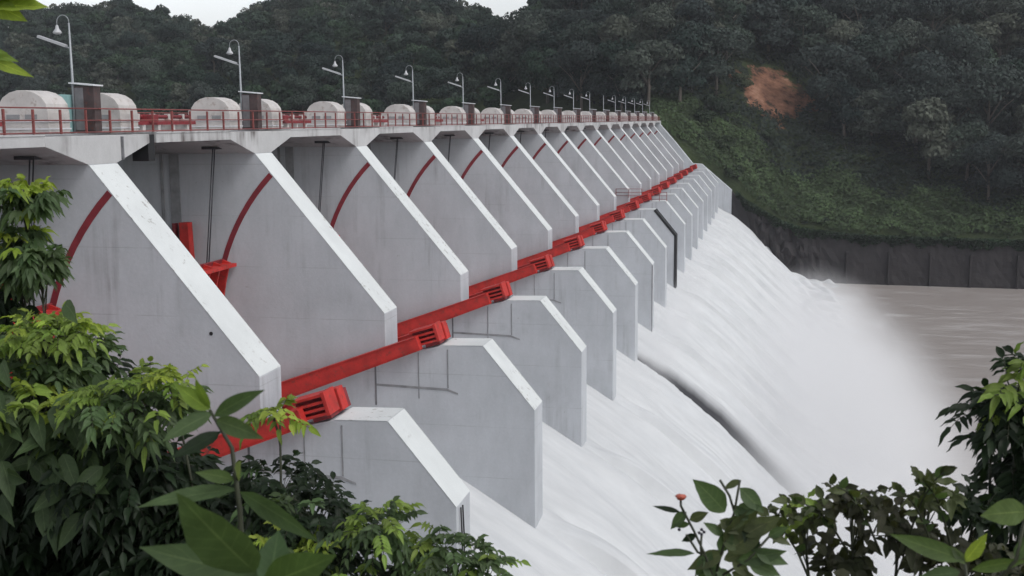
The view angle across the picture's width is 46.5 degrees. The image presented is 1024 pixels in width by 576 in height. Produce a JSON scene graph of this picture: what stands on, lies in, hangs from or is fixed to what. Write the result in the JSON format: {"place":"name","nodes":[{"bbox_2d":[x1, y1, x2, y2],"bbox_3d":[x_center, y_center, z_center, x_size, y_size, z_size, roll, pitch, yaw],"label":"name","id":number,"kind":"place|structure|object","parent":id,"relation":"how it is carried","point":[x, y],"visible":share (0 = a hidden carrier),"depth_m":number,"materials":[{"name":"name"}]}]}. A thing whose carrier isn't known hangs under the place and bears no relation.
{"place":"outdoors","nodes":[
{"label":"outdoors","id":0,"kind":"place"},
{"bbox_2d":[37,0,527,26],"label":"sky","id":1,"kind":"structure","parent":0,"point":[208,12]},
{"bbox_2d":[1,1,1023,547],"bbox_3d":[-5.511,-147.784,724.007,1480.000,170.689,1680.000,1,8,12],"label":"ground","id":2,"kind":"structure","parent":0,"point":[779,89],"depth_m":278.69,"materials":[{"name":"plant"}]},
{"bbox_2d":[0,0,48,76],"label":"overhanging branch","id":3,"kind":"object","parent":2,"relation":"on","point":[9,9],"visible":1,"depth_m":3.51,"materials":[{"name":"green plant"}]},
{"bbox_2d":[0,173,74,334],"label":"leafy shrub","id":4,"kind":"object","parent":2,"relation":"on","point":[30,264],"visible":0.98,"depth_m":5.99,"materials":[{"name":"green plant"}]},
{"bbox_2d":[0,300,171,575],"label":"dense shrub","id":5,"kind":"object","parent":2,"relation":"on","point":[42,364],"visible":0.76,"depth_m":5.07,"materials":[{"name":"green plant"}]},
{"bbox_2d":[115,31,147,55],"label":"broadleaf tree","id":6,"kind":"object","parent":2,"relation":"on","point":[127,40],"visible":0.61,"depth_m":430.52,"materials":[{"name":"green plant"}]},
{"bbox_2d":[129,60,160,98],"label":"broadleaf tree","id":7,"kind":"object","parent":2,"relation":"on","point":[140,70],"visible":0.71,"depth_m":393.67,"materials":[{"name":"green plant"}]},
{"bbox_2d":[139,84,176,113],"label":"broadleaf tree","id":8,"kind":"object","parent":2,"relation":"on","point":[157,96],"visible":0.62,"depth_m":371.61,"materials":[{"name":"green plant"}]},
{"bbox_2d":[156,20,195,47],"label":"broadleaf tree","id":9,"kind":"object","parent":2,"relation":"on","point":[174,30],"visible":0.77,"depth_m":436.49,"materials":[{"name":"green plant"}]},
{"bbox_2d":[23,356,343,575],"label":"dense shrub","id":10,"kind":"object","parent":2,"relation":"on","point":[151,469],"visible":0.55,"depth_m":4.88,"materials":[{"name":"green plant"}]},
{"bbox_2d":[167,46,209,70],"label":"broadleaf tree","id":11,"kind":"object","parent":2,"relation":"on","point":[184,53],"visible":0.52,"depth_m":407.53,"materials":[{"name":"green plant"}]},
{"bbox_2d":[182,81,215,111],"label":"broadleaf tree","id":12,"kind":"object","parent":2,"relation":"on","point":[196,91],"visible":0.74,"depth_m":361.71,"materials":[{"name":"green plant"}]},
{"bbox_2d":[193,36,231,72],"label":"broadleaf tree","id":13,"kind":"object","parent":2,"relation":"on","point":[214,64],"visible":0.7,"depth_m":409.91,"materials":[{"name":"green plant"}]},
{"bbox_2d":[212,42,251,71],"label":"broadleaf tree","id":14,"kind":"object","parent":2,"relation":"on","point":[221,50],"visible":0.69,"depth_m":398.40,"materials":[{"name":"green plant"}]},
{"bbox_2d":[136,378,335,575],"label":"leaved plant","id":15,"kind":"object","parent":2,"relation":"on","point":[215,545],"visible":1,"depth_m":1.85,"materials":[{"name":"green plant"}]},
{"bbox_2d":[280,74,318,114],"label":"broadleaf tree","id":16,"kind":"object","parent":2,"relation":"on","point":[305,96],"visible":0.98,"depth_m":343.92,"materials":[{"name":"green plant"}]},
{"bbox_2d":[298,53,338,85],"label":"broadleaf tree","id":17,"kind":"object","parent":2,"relation":"on","point":[313,60],"visible":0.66,"depth_m":356.90,"materials":[{"name":"green plant"}]},
{"bbox_2d":[370,73,397,104],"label":"broadleaf tree","id":18,"kind":"object","parent":2,"relation":"on","point":[384,80],"visible":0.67,"depth_m":329.83,"materials":[{"name":"green plant"}]},
{"bbox_2d":[249,471,531,575],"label":"shrub","id":19,"kind":"object","parent":2,"relation":"on","point":[344,531],"visible":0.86,"depth_m":4.34,"materials":[{"name":"green plant"}]},
{"bbox_2d":[379,79,424,111],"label":"broadleaf tree","id":20,"kind":"object","parent":2,"relation":"on","point":[401,91],"visible":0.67,"depth_m":313.92,"materials":[{"name":"green plant"}]},
{"bbox_2d":[0,0,867,114],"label":"distant forest","id":21,"kind":"object","parent":2,"relation":"on","point":[113,20],"visible":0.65,"depth_m":412.93,"materials":[{"name":"green plant"}]},
{"bbox_2d":[422,66,461,101],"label":"broadleaf tree","id":22,"kind":"object","parent":2,"relation":"on","point":[440,77],"visible":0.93,"depth_m":315.73,"materials":[{"name":"green plant"}]},
{"bbox_2d":[454,23,501,84],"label":"broadleaf tree","id":23,"kind":"object","parent":2,"relation":"on","point":[473,37],"visible":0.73,"depth_m":326.95,"materials":[{"name":"green plant"}]},
{"bbox_2d":[485,65,521,100],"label":"broadleaf tree","id":24,"kind":"object","parent":2,"relation":"on","point":[507,86],"visible":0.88,"depth_m":313.49,"materials":[{"name":"green plant"}]},
{"bbox_2d":[488,14,563,82],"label":"broadleaf tree","id":25,"kind":"object","parent":2,"relation":"on","point":[526,29],"visible":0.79,"depth_m":308.49,"materials":[{"name":"green plant"}]},
{"bbox_2d":[516,47,573,103],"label":"broadleaf tree","id":26,"kind":"object","parent":2,"relation":"on","point":[536,69],"visible":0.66,"depth_m":293.49,"materials":[{"name":"green plant"}]},
{"bbox_2d":[556,19,601,85],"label":"broadleaf tree","id":27,"kind":"object","parent":2,"relation":"on","point":[585,31],"visible":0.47,"depth_m":294.35,"materials":[{"name":"green plant"}]},
{"bbox_2d":[543,40,615,111],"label":"broadleaf tree","id":28,"kind":"object","parent":2,"relation":"on","point":[575,54],"visible":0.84,"depth_m":280.26,"materials":[{"name":"green plant"}]},
{"bbox_2d":[576,38,657,85],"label":"broadleaf tree","id":29,"kind":"object","parent":2,"relation":"on","point":[609,51],"visible":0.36,"depth_m":278.19,"materials":[{"name":"green plant"}]},
{"bbox_2d":[596,13,645,66],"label":"broadleaf tree","id":30,"kind":"object","parent":2,"relation":"on","point":[616,27],"visible":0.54,"depth_m":286.78,"materials":[{"name":"green plant"}]},
{"bbox_2d":[600,61,643,112],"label":"broadleaf tree","id":31,"kind":"object","parent":2,"relation":"on","point":[618,93],"visible":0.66,"depth_m":273.11,"materials":[{"name":"green plant"}]},
{"bbox_2d":[614,38,684,110],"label":"broadleaf tree","id":32,"kind":"object","parent":2,"relation":"on","point":[635,63],"visible":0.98,"depth_m":267.85,"materials":[{"name":"green plant"}]},
{"bbox_2d":[617,2,688,50],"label":"broadleaf tree","id":33,"kind":"object","parent":2,"relation":"on","point":[654,16],"visible":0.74,"depth_m":279.87,"materials":[{"name":"green plant"}]},
{"bbox_2d":[645,30,707,108],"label":"broadleaf tree","id":34,"kind":"object","parent":2,"relation":"on","point":[688,67],"visible":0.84,"depth_m":270.54,"materials":[{"name":"green plant"}]},
{"bbox_2d":[655,122,731,213],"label":"abutment wall","id":35,"kind":"structure","parent":2,"relation":"on","point":[724,197],"depth_m":262.19,"materials":[{"name":"concrete"}]},
{"bbox_2d":[661,21,726,91],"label":"broadleaf tree","id":36,"kind":"object","parent":2,"relation":"on","point":[699,29],"visible":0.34,"depth_m":277.18,"materials":[{"name":"green plant"}]},
{"bbox_2d":[672,0,716,51],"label":"broadleaf tree","id":37,"kind":"object","parent":2,"relation":"on","point":[700,11],"visible":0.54,"depth_m":280.95,"materials":[{"name":"green plant"}]},
{"bbox_2d":[696,93,732,115],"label":"shrub","id":38,"kind":"object","parent":2,"relation":"on","point":[720,104],"visible":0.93,"depth_m":273.80,"materials":[{"name":"green plant"}]},
{"bbox_2d":[679,27,754,96],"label":"broadleaf tree","id":39,"kind":"object","parent":2,"relation":"on","point":[731,41],"visible":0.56,"depth_m":277.58,"materials":[{"name":"green plant"}]},
{"bbox_2d":[648,479,791,575],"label":"flowering plant","id":40,"kind":"object","parent":2,"relation":"on","point":[744,527],"visible":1,"depth_m":2.65,"materials":[{"name":"green plant"}]},
{"bbox_2d":[713,0,755,58],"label":"broadleaf tree","id":41,"kind":"object","parent":2,"relation":"on","point":[736,7],"visible":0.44,"depth_m":295.23,"materials":[{"name":"green plant"}]},
{"bbox_2d":[743,0,794,60],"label":"broadleaf tree","id":42,"kind":"object","parent":2,"relation":"on","point":[771,22],"visible":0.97,"depth_m":303.36,"materials":[{"name":"green plant"}]},
{"bbox_2d":[779,4,838,67],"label":"broadleaf tree","id":43,"kind":"object","parent":2,"relation":"on","point":[814,17],"visible":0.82,"depth_m":304.58,"materials":[{"name":"green plant"}]},
{"bbox_2d":[598,8,1023,212],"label":"brushwood","id":44,"kind":"object","parent":2,"relation":"on","point":[772,122],"visible":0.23,"depth_m":278.39,"materials":[{"name":"green plant"}]},
{"bbox_2d":[785,42,869,110],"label":"broadleaf tree","id":45,"kind":"object","parent":2,"relation":"on","point":[825,84],"visible":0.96,"depth_m":285.85,"materials":[{"name":"green plant"}]},
{"bbox_2d":[636,86,1023,238],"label":"creeper cover","id":46,"kind":"object","parent":2,"relation":"on","point":[825,194],"visible":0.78,"depth_m":264.87,"materials":[{"name":"green plant"}]},
{"bbox_2d":[813,18,861,53],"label":"broadleaf tree","id":47,"kind":"object","parent":2,"relation":"on","point":[838,32],"visible":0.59,"depth_m":300.37,"materials":[{"name":"green plant"}]},
{"bbox_2d":[819,81,869,145],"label":"broadleaf tree","id":48,"kind":"object","parent":2,"relation":"on","point":[844,115],"visible":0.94,"depth_m":280.01,"materials":[{"name":"green plant"}]},
{"bbox_2d":[819,0,906,38],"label":"broadleaf tree","id":49,"kind":"object","parent":2,"relation":"on","point":[854,8],"visible":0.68,"depth_m":307.69,"materials":[{"name":"green plant"}]},
{"bbox_2d":[847,89,900,145],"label":"broadleaf tree","id":50,"kind":"object","parent":2,"relation":"on","point":[870,123],"visible":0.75,"depth_m":279.02,"materials":[{"name":"green plant"}]},
{"bbox_2d":[731,191,1023,288],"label":"retaining wall","id":51,"kind":"structure","parent":2,"relation":"on","point":[843,261],"depth_m":250.89,"materials":[{"name":"concrete"}]},
{"bbox_2d":[735,191,1023,251],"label":"hanging creeper","id":52,"kind":"object","parent":51,"relation":"attached to","point":[980,243],"visible":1,"depth_m":250.82,"materials":[{"name":"green plant"}]},
{"bbox_2d":[849,30,909,88],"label":"broadleaf tree","id":53,"kind":"object","parent":2,"relation":"on","point":[880,54],"visible":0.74,"depth_m":289.86,"materials":[{"name":"green plant"}]},
{"bbox_2d":[758,465,1023,575],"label":"dark shrub","id":54,"kind":"object","parent":2,"relation":"on","point":[927,499],"visible":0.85,"depth_m":3.59,"materials":[{"name":"green plant"}]},
{"bbox_2d":[872,18,941,83],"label":"broadleaf tree","id":55,"kind":"object","parent":2,"relation":"on","point":[910,28],"visible":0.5,"depth_m":293.92,"materials":[{"name":"green plant"}]},
{"bbox_2d":[871,76,964,151],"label":"broadleaf tree","id":56,"kind":"object","parent":2,"relation":"on","point":[900,96],"visible":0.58,"depth_m":274.89,"materials":[{"name":"green plant"}]},
{"bbox_2d":[874,49,967,123],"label":"broadleaf tree","id":57,"kind":"object","parent":2,"relation":"on","point":[932,67],"visible":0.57,"depth_m":276.90,"materials":[{"name":"green plant"}]},
{"bbox_2d":[901,97,965,178],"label":"broadleaf tree","id":58,"kind":"object","parent":2,"relation":"on","point":[935,116],"visible":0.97,"depth_m":265.74,"materials":[{"name":"green plant"}]},
{"bbox_2d":[893,0,975,51],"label":"broadleaf tree","id":59,"kind":"object","parent":2,"relation":"on","point":[925,5],"visible":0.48,"depth_m":305.66,"materials":[{"name":"green plant"}]},
{"bbox_2d":[913,23,992,82],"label":"broadleaf tree","id":60,"kind":"object","parent":2,"relation":"on","point":[960,42],"visible":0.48,"depth_m":285.66,"materials":[{"name":"green plant"}]},
{"bbox_2d":[890,498,1023,575],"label":"broad leaved sprig","id":61,"kind":"object","parent":2,"relation":"on","point":[1008,511],"visible":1,"depth_m":2.25,"materials":[{"name":"green plant"}]},
{"bbox_2d":[930,121,988,182],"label":"broadleaf tree","id":62,"kind":"object","parent":2,"relation":"on","point":[964,134],"visible":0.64,"depth_m":265.62,"materials":[{"name":"green plant"}]},
{"bbox_2d":[928,87,991,129],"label":"broadleaf tree","id":63,"kind":"object","parent":2,"relation":"on","point":[953,100],"visible":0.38,"depth_m":270.57,"materials":[{"name":"green plant"}]},
{"bbox_2d":[935,341,1023,575],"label":"leafy shrub","id":64,"kind":"object","parent":2,"relation":"on","point":[997,409],"visible":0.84,"depth_m":3.80,"materials":[{"name":"green plant"}]},
{"bbox_2d":[944,67,1023,136],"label":"broadleaf tree","id":65,"kind":"object","parent":2,"relation":"on","point":[995,88],"visible":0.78,"depth_m":270.52,"materials":[{"name":"green plant"}]},
{"bbox_2d":[946,56,1022,114],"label":"broadleaf tree","id":66,"kind":"object","parent":2,"relation":"on","point":[971,67],"visible":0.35,"depth_m":279.94,"materials":[{"name":"green plant"}]},
{"bbox_2d":[960,140,1023,201],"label":"broadleaf tree","id":67,"kind":"object","parent":2,"relation":"on","point":[1004,175],"visible":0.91,"depth_m":259.25,"materials":[{"name":"green plant"}]},
{"bbox_2d":[965,0,1023,47],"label":"broadleaf tree","id":68,"kind":"object","parent":2,"relation":"on","point":[991,7],"visible":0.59,"depth_m":307.39,"materials":[{"name":"green plant"}]},
{"bbox_2d":[971,12,1023,58],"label":"broadleaf tree","id":69,"kind":"object","parent":2,"relation":"on","point":[1008,21],"visible":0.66,"depth_m":300.97,"materials":[{"name":"green plant"}]},
{"bbox_2d":[997,132,1023,190],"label":"broadleaf tree","id":70,"kind":"object","parent":2,"relation":"on","point":[1015,143],"visible":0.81,"depth_m":254.46,"materials":[{"name":"green plant"}]},
{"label":"spillway chute","id":71,"kind":"object","parent":2,"relation":"on","visible":0},
{"bbox_2d":[0,134,469,575],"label":"dam pier","id":72,"kind":"structure","parent":71,"relation":"on","point":[145,283],"depth_m":42.78,"materials":[{"name":"grey concrete"}]},
{"bbox_2d":[0,90,71,133],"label":"hoist cover","id":73,"kind":"object","parent":72,"relation":"on","point":[25,98],"visible":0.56,"depth_m":41.17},
{"bbox_2d":[37,15,76,133],"bbox_3d":[-16.502,-7.762,43.345,1.452,4.256,0.312,1,8,12],"label":"lamp post","id":74,"kind":"object","parent":72,"relation":"on","point":[57,30],"visible":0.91,"depth_m":43.14,"materials":[{"name":"metal"}]},
{"bbox_2d":[68,82,102,131],"bbox_3d":[-15.495,-6.567,43.467,0.980,1.840,0.670,1,8,12],"label":"control cabinet","id":75,"kind":"object","parent":72,"relation":"on","point":[89,96],"visible":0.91,"depth_m":43.24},
{"bbox_2d":[100,93,139,132],"bbox_3d":[-15.781,-6.762,46.052,2.230,1.510,1.365,1,8,12],"label":"hoist cover","id":76,"kind":"object","parent":72,"relation":"on","point":[112,100],"visible":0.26,"depth_m":45.37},
{"bbox_2d":[2,156,307,456],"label":"radial gate","id":77,"kind":"structure","parent":72,"relation":"attached to","point":[220,444],"depth_m":42.03,"materials":[{"name":"metal"}]},
{"bbox_2d":[117,130,542,527],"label":"dam pier","id":78,"kind":"structure","parent":71,"relation":"on","point":[305,293],"depth_m":56.62,"materials":[{"name":"grey concrete"}]},
{"bbox_2d":[188,97,242,128],"bbox_3d":[-13.877,-8.113,55.534,2.230,1.510,1.365,1,8,12],"label":"hoist cover","id":79,"kind":"object","parent":78,"relation":"on","point":[212,103],"visible":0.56,"depth_m":54.91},
{"bbox_2d":[239,99,283,127],"bbox_3d":[-12.799,-8.722,59.796,2.230,1.510,1.365,1,8,12],"label":"hoist cover","id":80,"kind":"object","parent":78,"relation":"on","point":[268,105],"visible":0.22,"depth_m":59.12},
{"bbox_2d":[172,147,422,409],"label":"radial gate","id":81,"kind":"structure","parent":78,"relation":"attached to","point":[216,271],"depth_m":56.27,"materials":[{"name":"metal"}]},
{"bbox_2d":[271,128,586,446],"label":"dam pier","id":82,"kind":"structure","parent":71,"relation":"on","point":[393,240],"depth_m":70.27,"materials":[{"name":"grey concrete"}]},
{"bbox_2d":[304,101,346,127],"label":"hoist cover","id":83,"kind":"object","parent":82,"relation":"on","point":[334,107],"visible":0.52,"depth_m":68.64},
{"bbox_2d":[314,141,491,341],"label":"radial gate","id":84,"kind":"structure","parent":82,"relation":"attached to","point":[405,327],"depth_m":69.66,"materials":[{"name":"metal"}]},
{"bbox_2d":[367,127,616,400],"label":"dam pier","id":85,"kind":"structure","parent":71,"relation":"on","point":[455,212],"depth_m":83.93,"materials":[{"name":"grey concrete"}]},
{"bbox_2d":[381,104,415,125],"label":"hoist cover","id":86,"kind":"object","parent":85,"relation":"on","point":[404,110],"visible":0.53,"depth_m":82.39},
{"bbox_2d":[390,137,537,297],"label":"radial gate","id":87,"kind":"structure","parent":85,"relation":"attached to","point":[511,277],"depth_m":83.22,"materials":[{"name":"metal"}]},
{"bbox_2d":[431,125,637,361],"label":"dam pier","id":88,"kind":"structure","parent":71,"relation":"on","point":[500,195],"depth_m":97.64,"materials":[{"name":"grey concrete"}]},
{"bbox_2d":[444,135,570,270],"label":"radial gate","id":89,"kind":"structure","parent":88,"relation":"attached to","point":[553,252],"depth_m":96.85,"materials":[{"name":"metal"}]},
{"bbox_2d":[479,125,653,331],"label":"dam pier","id":90,"kind":"structure","parent":71,"relation":"on","point":[534,183],"depth_m":111.36,"materials":[{"name":"grey concrete"}]},
{"bbox_2d":[514,124,666,306],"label":"dam pier","id":91,"kind":"structure","parent":71,"relation":"on","point":[560,174],"depth_m":125.09,"materials":[{"name":"grey concrete"}]},
{"bbox_2d":[542,123,677,287],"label":"dam pier","id":92,"kind":"structure","parent":71,"relation":"on","point":[580,167],"depth_m":138.82,"materials":[{"name":"grey concrete"}]},
{"bbox_2d":[564,123,685,272],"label":"dam pier","id":93,"kind":"structure","parent":71,"relation":"on","point":[596,159],"depth_m":152.55,"materials":[{"name":"grey concrete"}]},
{"bbox_2d":[583,122,692,259],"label":"dam pier","id":94,"kind":"structure","parent":71,"relation":"on","point":[611,156],"depth_m":166.28,"materials":[{"name":"grey concrete"}]},
{"bbox_2d":[598,122,698,248],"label":"dam pier","id":95,"kind":"structure","parent":71,"relation":"on","point":[625,155],"depth_m":180.01,"materials":[{"name":"grey concrete"}]},
{"bbox_2d":[611,122,703,239],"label":"dam pier","id":96,"kind":"structure","parent":71,"relation":"on","point":[637,153],"depth_m":193.75,"materials":[{"name":"grey concrete"}]},
{"bbox_2d":[622,122,707,231],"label":"dam pier","id":97,"kind":"structure","parent":71,"relation":"on","point":[645,150],"depth_m":207.49,"materials":[{"name":"grey concrete"}]},
{"bbox_2d":[632,121,711,224],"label":"dam pier","id":98,"kind":"structure","parent":71,"relation":"on","point":[652,147],"depth_m":221.23,"materials":[{"name":"grey concrete"}]},
{"bbox_2d":[641,121,714,218],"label":"dam pier","id":99,"kind":"structure","parent":71,"relation":"on","point":[665,151],"depth_m":234.97,"materials":[{"name":"grey concrete"}]},
{"bbox_2d":[648,121,717,213],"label":"dam pier","id":100,"kind":"structure","parent":71,"relation":"on","point":[667,145],"depth_m":248.69,"materials":[{"name":"grey concrete"}]},
{"bbox_2d":[460,207,944,575],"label":"spillway water","id":101,"kind":"structure","parent":71,"relation":"on","point":[738,369],"depth_m":101.20,"materials":[{"name":"liquid"}]},
{"bbox_2d":[821,283,1023,575],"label":"river","id":102,"kind":"structure","parent":0,"point":[928,348],"depth_m":176.34,"materials":[{"name":"liquid"}]},
{"bbox_3d":[-15.757,11.083,31.264,22.611,29.560,6.946,1,8,12],"label":"dam pier","id":103,"kind":"object","parent":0,"visible":0},
{"bbox_2d":[0,121,660,148],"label":"bridge deck","id":104,"kind":"structure","parent":103,"relation":"on","point":[21,141],"depth_m":52.95,"materials":[{"name":"concrete"}]},
{"bbox_2d":[0,107,98,134],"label":"deck railing","id":105,"kind":"object","parent":104,"relation":"on","point":[33,120],"visible":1,"depth_m":40.18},
{"bbox_2d":[138,114,195,130],"bbox_3d":[-15.664,-7.056,50.850,1.000,0.750,7.914,1,8,12],"label":"hoist shaft","id":106,"kind":"object","parent":104,"relation":"on","point":[177,125],"visible":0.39,"depth_m":52.18,"materials":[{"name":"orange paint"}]},
{"bbox_2d":[98,108,260,132],"bbox_3d":[-13.559,-7.069,50.221,0.070,0.904,14.170,1,8,12],"label":"deck railing","id":107,"kind":"object","parent":104,"relation":"on","point":[171,120],"visible":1,"depth_m":49.26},
{"bbox_2d":[238,91,263,129],"bbox_3d":[-12.512,-8.526,57.211,0.980,1.840,0.670,1,8,12],"label":"control cabinet","id":108,"kind":"object","parent":104,"relation":"on","point":[251,101],"visible":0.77,"depth_m":56.99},
{"bbox_2d":[260,110,359,128],"bbox_3d":[-10.576,-9.028,63.965,0.070,0.904,14.170,1,8,12],"label":"deck railing","id":109,"kind":"object","parent":104,"relation":"on","point":[304,119],"visible":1,"depth_m":62.46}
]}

